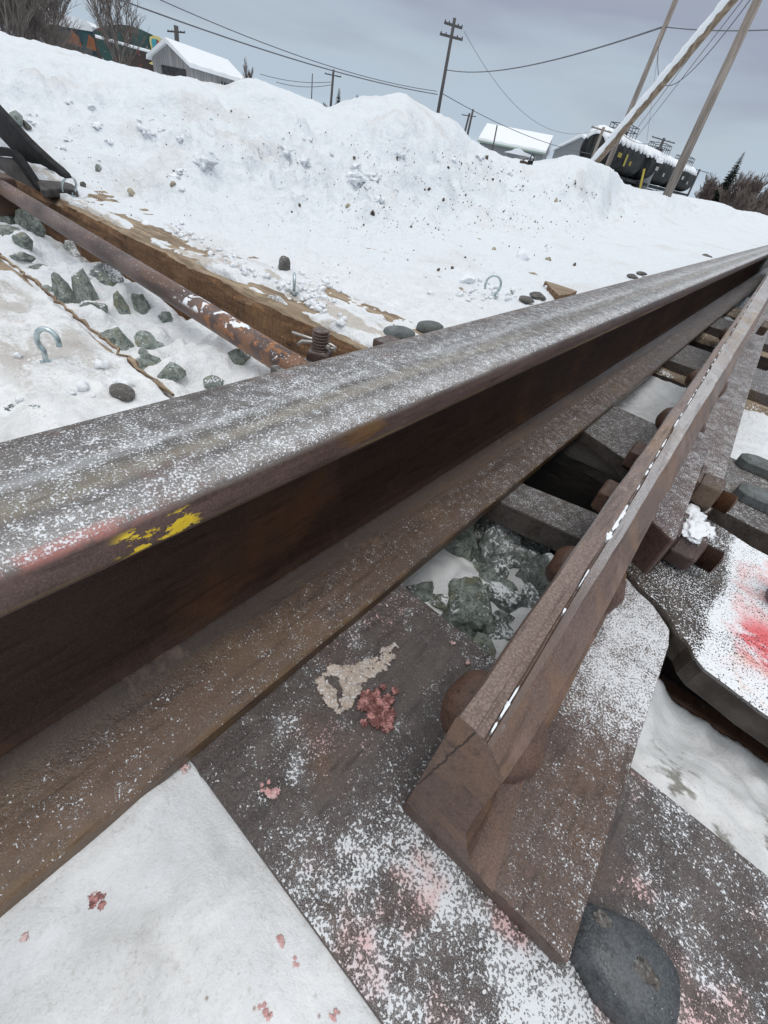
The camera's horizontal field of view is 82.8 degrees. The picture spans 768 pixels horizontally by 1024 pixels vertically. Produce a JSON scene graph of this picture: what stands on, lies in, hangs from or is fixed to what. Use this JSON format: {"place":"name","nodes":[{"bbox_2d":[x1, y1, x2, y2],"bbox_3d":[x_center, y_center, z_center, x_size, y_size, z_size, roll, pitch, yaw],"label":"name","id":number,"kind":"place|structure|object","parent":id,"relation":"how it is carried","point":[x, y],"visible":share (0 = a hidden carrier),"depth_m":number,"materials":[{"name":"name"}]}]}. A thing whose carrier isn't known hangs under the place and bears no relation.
{"place":"outdoors","nodes":[
{"label":"outdoors","id":0,"kind":"place"},
{"bbox_2d":[0,31,767,1023],"bbox_3d":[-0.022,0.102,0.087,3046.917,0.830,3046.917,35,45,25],"label":"snow ground","id":1,"kind":"structure","parent":0,"point":[194,919],"depth_m":1.09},
{"bbox_2d":[0,216,15,223],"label":"ballast stone","id":2,"kind":"object","parent":1,"relation":"on","point":[8,219],"visible":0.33,"depth_m":1.31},
{"bbox_2d":[0,225,19,236],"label":"ballast stone","id":3,"kind":"object","parent":1,"relation":"on","point":[7,229],"visible":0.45,"depth_m":1.22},
{"bbox_2d":[9,110,22,126],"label":"loose stone","id":4,"kind":"object","parent":1,"relation":"on","point":[16,116],"visible":0.57,"depth_m":1.74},
{"bbox_2d":[0,0,40,36],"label":"bare tree","id":5,"kind":"object","parent":1,"relation":"on","point":[4,9],"visible":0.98,"depth_m":13.76,"materials":[{"name":"brown plant"}]},
{"bbox_2d":[12,232,32,251],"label":"ballast stone","id":6,"kind":"object","parent":1,"relation":"on","point":[24,240],"visible":0.75,"depth_m":1.08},
{"bbox_2d":[9,251,35,261],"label":"ballast stone","id":7,"kind":"object","parent":1,"relation":"on","point":[21,256],"visible":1,"depth_m":1.04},
{"bbox_2d":[0,0,50,39],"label":"bare tree","id":8,"kind":"object","parent":1,"relation":"on","point":[21,33],"visible":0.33,"depth_m":14.72,"materials":[{"name":"brown plant"}]},
{"bbox_2d":[14,208,45,236],"bbox_3d":[-1.076,-0.869,1.325,0.078,0.090,0.066,35,45,25],"label":"ballast stone","id":9,"kind":"object","parent":1,"relation":"on","point":[24,219],"visible":0.62,"depth_m":1.30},
{"bbox_2d":[3,0,78,46],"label":"bare tree","id":10,"kind":"object","parent":1,"relation":"on","point":[53,28],"visible":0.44,"depth_m":15.27,"materials":[{"name":"brown plant"}]},
{"bbox_2d":[33,326,61,363],"bbox_3d":[-0.446,-0.216,0.581,0.033,0.060,0.020,-14,46,-27],"label":"screw hook","id":11,"kind":"object","parent":1,"relation":"on","point":[38,331],"visible":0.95,"depth_m":0.57,"materials":[{"name":"metal"}]},
{"bbox_2d":[34,0,84,45],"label":"bare tree","id":12,"kind":"object","parent":1,"relation":"on","point":[54,5],"visible":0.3,"depth_m":19.63,"materials":[{"name":"brown plant"}]},
{"bbox_2d":[38,9,83,53],"bbox_3d":[-13.560,-19.434,18.174,2.173,2.690,1.886,-22,51,-34],"label":"bare tree","id":13,"kind":"object","parent":1,"relation":"on","point":[71,44],"visible":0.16,"depth_m":18.08,"materials":[{"name":"brown plant"}]},
{"bbox_2d":[51,272,75,303],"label":"ballast stone","id":14,"kind":"object","parent":1,"relation":"on","point":[62,290],"visible":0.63,"depth_m":0.90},
{"bbox_2d":[63,240,80,256],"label":"ballast stone","id":15,"kind":"object","parent":1,"relation":"on","point":[70,246],"visible":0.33,"depth_m":1.44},
{"bbox_2d":[48,15,97,56],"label":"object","id":16,"kind":"object","parent":1,"relation":"on","point":[85,32],"visible":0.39,"depth_m":37.83,"materials":[{"name":"paint"}]},
{"bbox_2d":[71,267,98,303],"bbox_3d":[-0.639,-0.439,0.935,0.055,0.153,0.041,0,41,-13],"label":"ballast stone","id":17,"kind":"object","parent":1,"relation":"on","point":[83,288],"visible":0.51,"depth_m":0.90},
{"bbox_2d":[0,253,174,397],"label":"railroad tie","id":18,"kind":"object","parent":1,"relation":"on","point":[133,362],"visible":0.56,"depth_m":0.71,"materials":[{"name":"brown wood"}]},
{"bbox_2d":[190,584,767,1023],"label":"slide plate","id":19,"kind":"object","parent":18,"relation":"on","point":[408,920],"visible":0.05,"depth_m":0.23,"materials":[{"name":"metal"}]},
{"bbox_2d":[260,779,280,799],"bbox_3d":[-0.064,0.156,0.245,0.013,0.003,0.009,35,45,25],"label":"pink clump","id":20,"kind":"object","parent":19,"relation":"on","point":[274,792],"visible":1,"depth_m":0.24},
{"bbox_2d":[315,642,398,713],"bbox_3d":[-0.018,0.111,0.310,0.033,0.004,0.070,35,45,25],"label":"ice patch","id":21,"kind":"object","parent":19,"relation":"on","point":[353,678],"visible":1,"depth_m":0.30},
{"bbox_2d":[357,684,398,732],"bbox_3d":[-0.004,0.129,0.290,0.028,0.008,0.033,11,40,-1],"label":"red ice lump","id":22,"kind":"object","parent":19,"relation":"on","point":[376,707],"visible":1,"depth_m":0.29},
{"bbox_2d":[0,245,767,916],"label":"stock rail","id":23,"kind":"object","parent":19,"relation":"on","point":[184,579],"visible":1,"depth_m":0.27,"materials":[{"name":"metal"}]},
{"bbox_2d":[402,273,767,963],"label":"switch point","id":24,"kind":"structure","parent":19,"relation":"on","point":[510,805],"depth_m":0.25,"materials":[{"name":"metal"}]},
{"bbox_2d":[482,483,767,747],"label":"switch rod","id":25,"kind":"object","parent":24,"relation":"attached to","point":[716,621],"visible":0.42,"depth_m":0.38,"materials":[{"name":"metal"}]},
{"bbox_2d":[686,503,715,540],"bbox_3d":[0.334,0.011,0.466,0.037,0.020,0.060,15,40,5],"label":"snow clump","id":26,"kind":"object","parent":25,"relation":"on","point":[694,512],"visible":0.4,"depth_m":0.47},
{"bbox_2d":[681,518,710,543],"bbox_3d":[0.286,0.018,0.399,0.026,0.009,0.039,35,45,25],"label":"snow clump","id":27,"kind":"object","parent":24,"relation":"on","point":[694,531],"visible":1,"depth_m":0.39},
{"bbox_2d":[569,902,679,1023],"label":"stone","id":28,"kind":"object","parent":19,"relation":"on","point":[625,968],"visible":1,"depth_m":0.20,"materials":[{"name":"stone"}]},
{"bbox_2d":[88,891,106,911],"bbox_3d":[-0.133,0.181,0.203,0.011,0.002,0.009,35,45,25],"label":"pink clump","id":29,"kind":"object","parent":1,"relation":"on","point":[95,898],"visible":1,"depth_m":0.20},
{"bbox_2d":[90,302,107,312],"bbox_3d":[-0.576,-0.414,0.882,0.041,0.020,0.026,35,45,25],"label":"stone chip","id":30,"kind":"object","parent":1,"relation":"on","point":[103,307],"visible":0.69,"depth_m":0.87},
{"bbox_2d":[88,262,123,285],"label":"ballast stone","id":31,"kind":"object","parent":1,"relation":"on","point":[104,273],"visible":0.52,"depth_m":1.00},
{"bbox_2d":[84,0,149,65],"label":"bare tree","id":32,"kind":"object","parent":1,"relation":"on","point":[101,14],"visible":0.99,"depth_m":24.49,"materials":[{"name":"brown plant"}]},
{"bbox_2d":[100,327,133,350],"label":"ballast stone","id":33,"kind":"object","parent":1,"relation":"on","point":[116,336],"visible":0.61,"depth_m":0.81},
{"bbox_2d":[109,383,134,401],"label":"flat stone","id":34,"kind":"object","parent":1,"relation":"on","point":[122,392],"visible":1,"depth_m":0.55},
{"bbox_2d":[113,291,130,314],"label":"ballast stone","id":35,"kind":"object","parent":1,"relation":"on","point":[120,304],"visible":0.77,"depth_m":0.91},
{"bbox_2d":[92,25,161,71],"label":"mural building","id":36,"kind":"structure","parent":1,"relation":"on","point":[140,60],"depth_m":36.81,"materials":[{"name":"paint"}]},
{"bbox_2d":[131,293,150,314],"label":"ballast stone","id":37,"kind":"object","parent":1,"relation":"on","point":[141,305],"visible":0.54,"depth_m":0.94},
{"bbox_2d":[135,352,161,369],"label":"ballast stone","id":38,"kind":"object","parent":1,"relation":"on","point":[144,360],"visible":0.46,"depth_m":0.73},
{"bbox_2d":[134,330,164,349],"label":"ballast stone","id":39,"kind":"object","parent":1,"relation":"on","point":[146,340],"visible":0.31,"depth_m":0.81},
{"bbox_2d":[158,311,172,322],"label":"ballast stone","id":40,"kind":"object","parent":1,"relation":"on","point":[165,316],"visible":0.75,"depth_m":0.95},
{"bbox_2d":[0,172,336,372],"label":"operating rod","id":41,"kind":"object","parent":1,"relation":"on","point":[272,355],"visible":0.93,"depth_m":0.80,"materials":[{"name":"metal"}]},
{"bbox_2d":[157,362,186,381],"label":"ballast stone","id":42,"kind":"object","parent":1,"relation":"on","point":[173,371],"visible":0.94,"depth_m":0.71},
{"bbox_2d":[146,37,243,84],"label":"wooden shed","id":43,"kind":"structure","parent":1,"relation":"on","point":[168,56],"depth_m":27.17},
{"bbox_2d":[161,65,186,76],"bbox_3d":[-13.036,-27.329,27.037,1.700,0.400,0.020,17,40,6],"label":"window","id":44,"kind":"structure","parent":43,"relation":"in","point":[168,70],"depth_m":27.02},
{"bbox_2d":[203,375,223,388],"bbox_3d":[-0.287,-0.216,0.733,0.034,0.027,0.021,3,41,-10],"label":"stone chip","id":45,"kind":"object","parent":1,"relation":"on","point":[211,381],"visible":0.77,"depth_m":0.73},
{"bbox_2d":[228,348,250,364],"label":"ballast stone","id":46,"kind":"object","parent":1,"relation":"on","point":[237,356],"visible":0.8,"depth_m":0.76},
{"bbox_2d":[242,56,252,78],"bbox_3d":[-9.236,-28.368,29.283,0.910,3.188,1.016,35,45,25],"label":"bare tree","id":47,"kind":"object","parent":1,"relation":"on","point":[245,67],"visible":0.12,"depth_m":28.57,"materials":[{"name":"brown plant"}]},
{"bbox_2d":[257,1001,272,1021],"bbox_3d":[-0.050,0.211,0.184,0.008,0.002,0.004,35,45,25],"label":"pink clump","id":48,"kind":"object","parent":1,"relation":"on","point":[265,1012],"visible":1,"depth_m":0.18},
{"bbox_2d":[5,99,546,416],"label":"snow crumbs","id":49,"kind":"object","parent":1,"relation":"on","point":[203,162],"visible":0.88,"depth_m":1.27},
{"bbox_2d":[278,255,290,270],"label":"loose stone","id":50,"kind":"object","parent":1,"relation":"on","point":[284,263],"visible":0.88,"depth_m":1.12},
{"bbox_2d":[4,173,622,551],"bbox_3d":[-0.201,-0.444,1.079,3.900,0.175,0.243,35,45,25],"label":"railroad tie","id":51,"kind":"object","parent":1,"relation":"on","point":[576,472],"visible":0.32,"depth_m":1.01,"materials":[{"name":"brown wood"}]},
{"bbox_2d":[0,105,71,189],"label":"switch stand","id":52,"kind":"object","parent":51,"relation":"on","point":[24,149],"visible":0.88,"depth_m":1.47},
{"bbox_2d":[38,180,78,197],"bbox_3d":[-1.084,-1.074,1.455,0.107,0.024,0.206,-17,48,-30],"label":"dark bar","id":53,"kind":"object","parent":51,"relation":"on","point":[50,189],"visible":0.85,"depth_m":1.43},
{"bbox_2d":[373,335,399,345],"bbox_3d":[0.034,-0.300,0.826,0.110,0.030,0.050,35,45,25],"label":"brace plate","id":54,"kind":"object","parent":51,"relation":"on","point":[383,340],"visible":0.24,"depth_m":0.83,"materials":[{"name":"metal"}]},
{"bbox_2d":[575,406,767,554],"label":"slide plate","id":55,"kind":"object","parent":51,"relation":"on","point":[613,435],"visible":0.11,"depth_m":0.63,"materials":[{"name":"metal"}]},
{"bbox_2d":[734,484,767,513],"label":"stone","id":56,"kind":"object","parent":55,"relation":"on","point":[755,497],"visible":0.89,"depth_m":0.56,"materials":[{"name":"grey stone"}]},
{"bbox_2d":[735,453,767,479],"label":"stone","id":57,"kind":"object","parent":55,"relation":"on","point":[755,464],"visible":1,"depth_m":0.64,"materials":[{"name":"grey stone"}]},
{"bbox_2d":[325,69,340,106],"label":"utility pole","id":58,"kind":"object","parent":1,"relation":"on","point":[332,84],"visible":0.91,"depth_m":53.33,"materials":[{"name":"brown wood"}]},
{"bbox_2d":[65,110,634,299],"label":"dirt crumbs","id":59,"kind":"object","parent":1,"relation":"on","point":[409,198],"visible":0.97,"depth_m":2.38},
{"bbox_2d":[383,325,414,338],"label":"stone","id":60,"kind":"object","parent":1,"relation":"on","point":[399,332],"visible":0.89,"depth_m":0.88,"materials":[{"name":"grey stone"}]},
{"bbox_2d":[405,581,433,601],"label":"ballast stone","id":61,"kind":"object","parent":1,"relation":"on","point":[423,591],"visible":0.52,"depth_m":0.46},
{"bbox_2d":[416,320,443,333],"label":"stone","id":62,"kind":"object","parent":1,"relation":"on","point":[425,326],"visible":0.89,"depth_m":0.94,"materials":[{"name":"grey stone"}]},
{"bbox_2d":[429,594,448,609],"bbox_3d":[0.059,0.093,0.453,0.028,0.020,0.019,35,45,25],"label":"stone chip","id":63,"kind":"object","parent":1,"relation":"on","point":[440,601],"visible":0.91,"depth_m":0.45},
{"bbox_2d":[436,18,462,112],"bbox_3d":[3.402,-24.840,25.957,1.325,6.214,0.218,9,40,-3],"label":"utility pole","id":64,"kind":"object","parent":1,"relation":"on","point":[453,25],"visible":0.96,"depth_m":24.62,"materials":[{"name":"brown wood"}]},
{"bbox_2d":[120,0,437,94],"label":"power line","id":65,"kind":"object","parent":64,"relation":"attached to","point":[261,48],"visible":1,"depth_m":17.05,"materials":[{"name":"metal"}]},
{"bbox_2d":[160,0,436,91],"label":"power line","id":66,"kind":"object","parent":64,"relation":"attached to","point":[284,50],"visible":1,"depth_m":18.56,"materials":[{"name":"metal"}]},
{"bbox_2d":[443,94,590,153],"bbox_3d":[11.271,-28.770,32.953,22.328,0.824,0.038,-28,54,-37],"label":"power line","id":67,"kind":"object","parent":64,"relation":"attached to","point":[510,128],"visible":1,"depth_m":30.94,"materials":[{"name":"metal"}]},
{"bbox_2d":[447,26,661,72],"bbox_3d":[5.213,-18.672,17.992,0.036,0.681,20.369,1,41,-13],"label":"power line","id":68,"kind":"object","parent":64,"relation":"attached to","point":[568,55],"visible":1,"depth_m":13.88,"materials":[{"name":"metal"}]},
{"bbox_2d":[445,524,478,561],"bbox_3d":[0.091,0.040,0.534,0.040,0.097,0.057,6,40,-7],"label":"ballast stone","id":69,"kind":"object","parent":1,"relation":"on","point":[464,545],"visible":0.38,"depth_m":0.51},
{"bbox_2d":[460,271,475,283],"bbox_3d":[0.262,-0.725,1.369,0.041,0.053,0.051,35,45,25],"label":"snow ball","id":70,"kind":"object","parent":1,"relation":"on","point":[468,277],"visible":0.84,"depth_m":1.35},
{"bbox_2d":[441,576,495,633],"bbox_3d":[0.089,0.106,0.460,0.067,0.084,0.069,15,40,4],"label":"ballast stone","id":71,"kind":"object","parent":1,"relation":"on","point":[469,606],"visible":0.59,"depth_m":0.42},
{"bbox_2d":[472,631,495,657],"bbox_3d":[0.093,0.128,0.415,0.024,0.019,0.028,3,41,-10],"label":"stone chip","id":72,"kind":"object","parent":1,"relation":"on","point":[482,640],"visible":0.47,"depth_m":0.41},
{"bbox_2d":[472,561,496,581],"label":"ballast stone","id":73,"kind":"object","parent":1,"relation":"on","point":[487,572],"visible":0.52,"depth_m":0.48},
{"bbox_2d":[484,274,501,297],"bbox_3d":[0.316,-0.654,1.267,0.051,0.067,0.020,20,41,10],"label":"screw hook","id":74,"kind":"object","parent":1,"relation":"on","point":[500,281],"visible":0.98,"depth_m":1.26,"materials":[{"name":"metal"}]},
{"bbox_2d":[484,581,508,593],"bbox_3d":[0.118,0.084,0.460,0.027,0.024,0.021,35,45,25],"label":"stone chip","id":75,"kind":"object","parent":1,"relation":"on","point":[493,586],"visible":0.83,"depth_m":0.45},
{"bbox_2d":[474,523,522,568],"bbox_3d":[0.140,0.052,0.536,0.052,0.087,0.051,-21,50,-33],"label":"ballast stone","id":76,"kind":"object","parent":1,"relation":"on","point":[498,541],"visible":0.77,"depth_m":0.52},
{"bbox_2d":[473,517,523,543],"bbox_3d":[0.144,0.033,0.561,0.068,0.091,0.074,6,40,-6],"label":"ballast stone","id":77,"kind":"object","parent":1,"relation":"on","point":[481,525],"visible":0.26,"depth_m":0.55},
{"bbox_2d":[488,557,509,580],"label":"ballast stone","id":78,"kind":"object","parent":1,"relation":"on","point":[500,566],"visible":0.62,"depth_m":0.50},
{"bbox_2d":[487,619,514,640],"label":"ballast stone","id":79,"kind":"object","parent":1,"relation":"on","point":[502,632],"visible":0.3,"depth_m":0.43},
{"bbox_2d":[492,610,514,623],"bbox_3d":[0.120,0.106,0.440,0.023,0.018,0.015,-9,44,-23],"label":"stone chip","id":80,"kind":"object","parent":1,"relation":"on","point":[501,616],"visible":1,"depth_m":0.43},
{"bbox_2d":[497,578,517,590],"bbox_3d":[0.131,0.083,0.468,0.025,0.021,0.019,35,45,25],"label":"stone chip","id":81,"kind":"object","parent":1,"relation":"on","point":[508,583],"visible":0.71,"depth_m":0.47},
{"bbox_2d":[488,588,528,613],"bbox_3d":[0.130,0.112,0.468,0.052,0.072,0.040,35,45,25],"label":"ballast stone","id":82,"kind":"object","parent":1,"relation":"on","point":[509,600],"visible":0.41,"depth_m":0.45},
{"bbox_2d":[478,123,552,160],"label":"long house","id":83,"kind":"structure","parent":1,"relation":"on","point":[507,139],"depth_m":68.49,"materials":[{"name":"grey"}]},
{"bbox_2d":[505,148,534,160],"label":"shed","id":84,"kind":"structure","parent":1,"relation":"on","point":[518,153],"depth_m":44.33,"materials":[{"name":"grey"}]},
{"bbox_2d":[516,248,529,260],"bbox_3d":[0.598,-1.096,1.874,0.060,0.064,0.053,10,40,-2],"label":"snow ball","id":85,"kind":"object","parent":1,"relation":"on","point":[523,254],"visible":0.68,"depth_m":1.85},
{"bbox_2d":[513,544,541,567],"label":"ballast stone","id":86,"kind":"object","parent":1,"relation":"on","point":[523,555],"visible":0.39,"depth_m":0.52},
{"bbox_2d":[521,582,539,607],"bbox_3d":[0.158,0.094,0.472,0.025,0.027,0.032,35,45,25],"label":"stone chip","id":87,"kind":"object","parent":1,"relation":"on","point":[529,590],"visible":0.57,"depth_m":0.47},
{"bbox_2d":[515,553,553,596],"bbox_3d":[0.180,0.082,0.502,0.069,0.086,0.051,35,45,25],"label":"ballast stone","id":88,"kind":"object","parent":1,"relation":"on","point":[533,572],"visible":0.3,"depth_m":0.48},
{"bbox_2d":[522,537,549,554],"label":"ballast stone","id":89,"kind":"object","parent":1,"relation":"on","point":[542,549],"visible":0.13,"depth_m":0.53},
{"bbox_2d":[529,292,545,299],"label":"flat stone","id":90,"kind":"object","parent":1,"relation":"on","point":[538,295],"visible":1,"depth_m":1.33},
{"bbox_2d":[543,281,576,299],"bbox_3d":[0.592,-0.711,1.449,0.098,0.050,0.193,10,40,-2],"label":"wood splinter","id":91,"kind":"object","parent":1,"relation":"on","point":[556,291],"visible":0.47,"depth_m":1.43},
{"bbox_2d":[367,248,767,415],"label":"railroad tie","id":92,"kind":"object","parent":1,"relation":"on","point":[664,374],"visible":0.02,"depth_m":1.00,"materials":[{"name":"brown wood"}]},
{"bbox_2d":[662,345,767,406],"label":"slide plate","id":93,"kind":"object","parent":92,"relation":"on","point":[686,360],"visible":0.18,"depth_m":1.02,"materials":[{"name":"metal"}]},
{"bbox_2d":[590,126,611,158],"bbox_3d":[19.162,-32.498,40.087,2.204,4.419,0.298,9,40,-4],"label":"utility pole","id":94,"kind":"object","parent":1,"relation":"on","point":[598,140],"visible":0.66,"depth_m":39.01,"materials":[{"name":"brown wood"}]},
{"bbox_2d":[551,133,663,189],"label":"gabled house","id":95,"kind":"structure","parent":1,"relation":"on","point":[574,143],"depth_m":53.99,"materials":[{"name":"grey"}]},
{"bbox_2d":[478,238,741,319],"bbox_3d":[1.409,-0.775,1.860,2.500,0.185,0.235,35,45,25],"label":"railroad tie","id":96,"kind":"object","parent":1,"relation":"on","point":[733,313],"visible":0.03,"depth_m":1.75,"materials":[{"name":"brown wood"}]},
{"bbox_2d":[579,121,645,184],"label":"tank car","id":97,"kind":"object","parent":1,"relation":"on","point":[628,159],"visible":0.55,"depth_m":44.37,"materials":[{"name":"black paint"}]},
{"bbox_2d":[605,0,677,166],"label":"utility pole","id":98,"kind":"object","parent":1,"relation":"on","point":[648,67],"visible":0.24,"depth_m":11.02,"materials":[{"name":"brown wood"}]},
{"bbox_2d":[657,0,749,85],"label":"power line","id":99,"kind":"object","parent":98,"relation":"attached to","point":[706,54],"visible":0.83,"depth_m":8.20,"materials":[{"name":"metal"}]},
{"bbox_2d":[529,272,767,370],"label":"railroad tie","id":100,"kind":"object","parent":1,"relation":"on","point":[705,342],"visible":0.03,"depth_m":1.37,"materials":[{"name":"brown wood"}]},
{"bbox_2d":[704,318,767,352],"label":"slide plate","id":101,"kind":"object","parent":100,"relation":"on","point":[717,327],"visible":0.15,"depth_m":1.39,"materials":[{"name":"metal"}]},
{"bbox_2d":[624,141,675,191],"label":"tank car","id":102,"kind":"object","parent":1,"relation":"on","point":[663,172],"visible":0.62,"depth_m":53.50,"materials":[{"name":"black paint"}]},
{"bbox_2d":[591,0,737,162],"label":"brace pole","id":103,"kind":"object","parent":1,"relation":"on","point":[708,25],"visible":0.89,"depth_m":7.35,"materials":[{"name":"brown wood"}]},
{"bbox_2d":[653,155,696,195],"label":"tank car","id":104,"kind":"object","parent":1,"relation":"on","point":[687,178],"visible":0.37,"depth_m":64.68,"materials":[{"name":"black paint"}]},
{"bbox_2d":[694,173,717,200],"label":"bare tree","id":105,"kind":"object","parent":1,"relation":"on","point":[706,192],"visible":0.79,"depth_m":42.65,"materials":[{"name":"brown plant"}]},
{"bbox_2d":[663,0,761,196],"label":"utility pole","id":106,"kind":"object","parent":1,"relation":"on","point":[714,93],"visible":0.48,"depth_m":8.60,"materials":[{"name":"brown wood"}]},
{"bbox_2d":[636,0,742,137],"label":"power line","id":107,"kind":"object","parent":106,"relation":"attached to","point":[695,61],"visible":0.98,"depth_m":8.94,"materials":[{"name":"metal"}]},
{"bbox_2d":[659,655,767,762],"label":"rod","id":108,"kind":"object","parent":1,"relation":"on","point":[680,693],"depth_m":0.37,"materials":[{"name":"metal"}]},
{"bbox_2d":[710,152,744,201],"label":"spruce tree","id":109,"kind":"object","parent":1,"relation":"on","point":[728,182],"visible":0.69,"depth_m":41.67,"materials":[{"name":"green plant"}]},
{"bbox_2d":[717,173,759,207],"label":"bare tree","id":110,"kind":"object","parent":1,"relation":"on","point":[728,198],"visible":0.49,"depth_m":40.47,"materials":[{"name":"brown plant"}]},
{"bbox_2d":[731,173,767,210],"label":"bare tree","id":111,"kind":"object","parent":1,"relation":"on","point":[741,202],"visible":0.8,"depth_m":38.37,"materials":[{"name":"brown plant"}]},
{"bbox_2d":[746,192,767,214],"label":"bare tree","id":112,"kind":"object","parent":1,"relation":"on","point":[754,206],"visible":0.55,"depth_m":33.40,"materials":[{"name":"brown plant"}]},
{"bbox_2d":[0,0,767,208],"label":"sky","id":113,"kind":"structure","parent":0,"point":[400,42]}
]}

